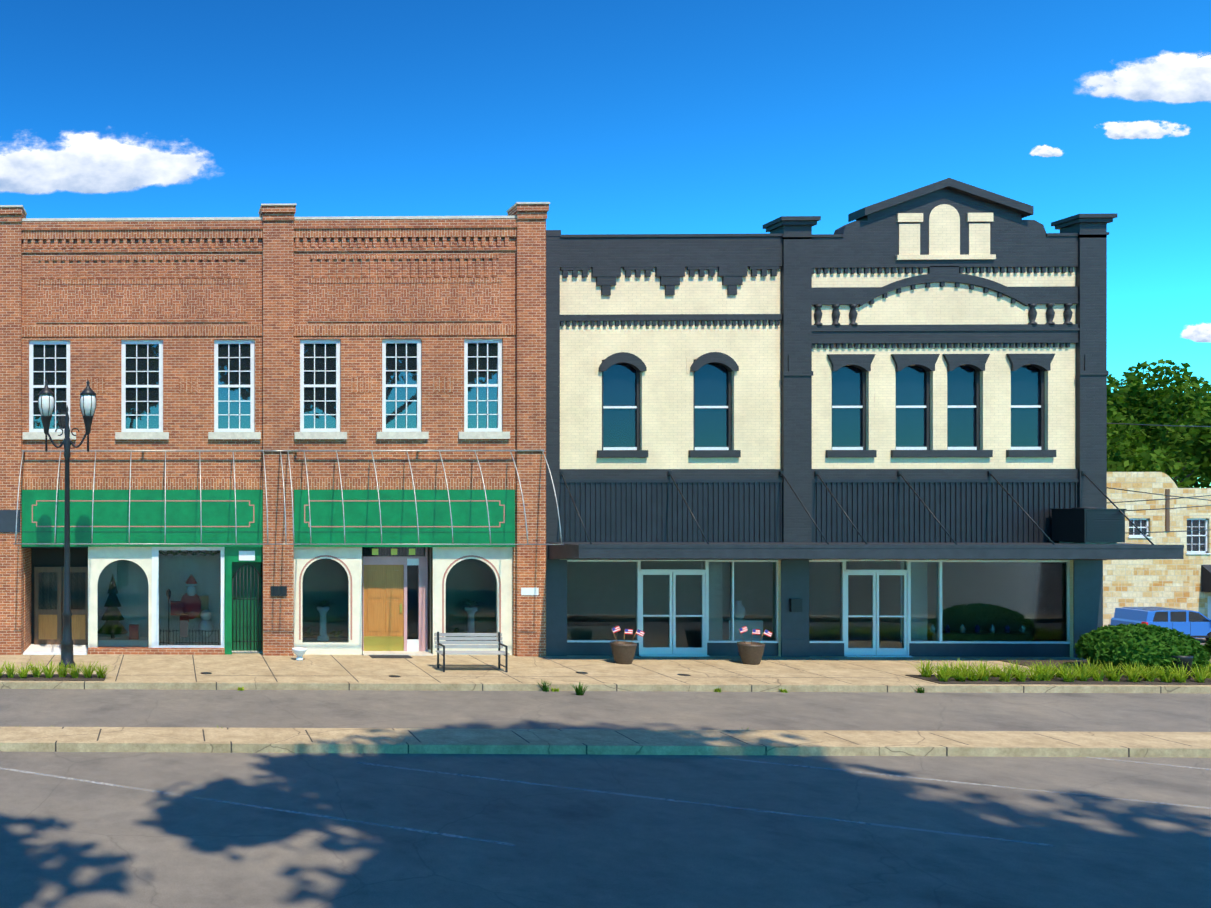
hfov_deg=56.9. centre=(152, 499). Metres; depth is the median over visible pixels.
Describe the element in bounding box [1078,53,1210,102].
cloud
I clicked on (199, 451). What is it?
awning frames
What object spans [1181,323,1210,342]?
cloud
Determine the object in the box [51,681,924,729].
weeds
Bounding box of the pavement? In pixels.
[0,653,1210,693]
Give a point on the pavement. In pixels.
(250, 671)
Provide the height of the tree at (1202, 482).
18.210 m
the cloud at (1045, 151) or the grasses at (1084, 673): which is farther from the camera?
the cloud at (1045, 151)
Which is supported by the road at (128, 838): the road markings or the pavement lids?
the road markings
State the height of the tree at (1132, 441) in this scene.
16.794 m
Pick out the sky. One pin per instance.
(621, 116)
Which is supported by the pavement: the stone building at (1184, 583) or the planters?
the planters
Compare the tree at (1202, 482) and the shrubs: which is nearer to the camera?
the shrubs
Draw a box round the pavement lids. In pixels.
[200,672,690,676]
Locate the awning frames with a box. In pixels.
[13,449,563,544]
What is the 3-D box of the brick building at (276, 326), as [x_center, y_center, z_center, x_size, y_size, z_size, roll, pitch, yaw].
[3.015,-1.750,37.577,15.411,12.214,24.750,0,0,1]
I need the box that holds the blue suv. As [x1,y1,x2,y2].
[1110,607,1210,640]
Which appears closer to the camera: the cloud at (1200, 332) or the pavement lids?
the pavement lids
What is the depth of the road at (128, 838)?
13.20 m
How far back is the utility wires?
28.32 m
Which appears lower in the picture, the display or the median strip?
the median strip
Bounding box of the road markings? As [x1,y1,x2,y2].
[1,755,1210,846]
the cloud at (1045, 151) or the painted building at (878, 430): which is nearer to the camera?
the painted building at (878, 430)
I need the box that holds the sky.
[0,0,1210,487]
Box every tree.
[1107,359,1210,465]
[1107,400,1150,469]
[1107,427,1199,487]
[1109,365,1210,485]
[1160,408,1210,487]
[1164,396,1210,487]
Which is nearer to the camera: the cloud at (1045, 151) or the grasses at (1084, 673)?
the grasses at (1084, 673)
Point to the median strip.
(644, 742)
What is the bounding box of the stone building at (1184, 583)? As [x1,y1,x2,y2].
[1103,472,1210,626]
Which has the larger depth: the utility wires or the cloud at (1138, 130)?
the cloud at (1138, 130)
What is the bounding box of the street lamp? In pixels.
[38,380,95,667]
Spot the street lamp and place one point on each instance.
(46, 401)
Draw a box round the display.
[98,550,492,644]
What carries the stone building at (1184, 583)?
on the road at (128, 838)
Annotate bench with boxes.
[434,632,509,671]
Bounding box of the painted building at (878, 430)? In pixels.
[546,178,1183,657]
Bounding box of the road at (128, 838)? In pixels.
[0,638,1210,907]
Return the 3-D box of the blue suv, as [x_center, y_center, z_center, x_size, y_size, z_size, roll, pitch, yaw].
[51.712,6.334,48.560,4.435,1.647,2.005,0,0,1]
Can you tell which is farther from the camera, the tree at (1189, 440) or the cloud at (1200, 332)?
the cloud at (1200, 332)
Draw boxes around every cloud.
[0,133,209,193]
[1030,145,1062,156]
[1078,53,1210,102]
[1104,121,1189,138]
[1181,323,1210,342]
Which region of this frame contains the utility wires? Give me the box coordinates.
[1107,423,1210,532]
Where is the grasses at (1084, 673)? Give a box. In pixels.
[0,657,1210,682]
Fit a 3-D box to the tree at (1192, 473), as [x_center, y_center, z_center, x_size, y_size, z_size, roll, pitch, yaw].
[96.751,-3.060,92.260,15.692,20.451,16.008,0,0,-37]
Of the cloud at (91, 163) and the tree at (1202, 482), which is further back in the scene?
the cloud at (91, 163)
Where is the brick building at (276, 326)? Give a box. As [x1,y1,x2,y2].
[0,202,549,657]
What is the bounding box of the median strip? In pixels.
[0,727,1210,757]
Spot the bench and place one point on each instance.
(444, 652)
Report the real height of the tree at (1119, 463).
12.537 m
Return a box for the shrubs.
[1074,623,1210,674]
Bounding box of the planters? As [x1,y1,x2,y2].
[292,626,1192,678]
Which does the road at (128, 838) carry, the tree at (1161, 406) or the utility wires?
the tree at (1161, 406)

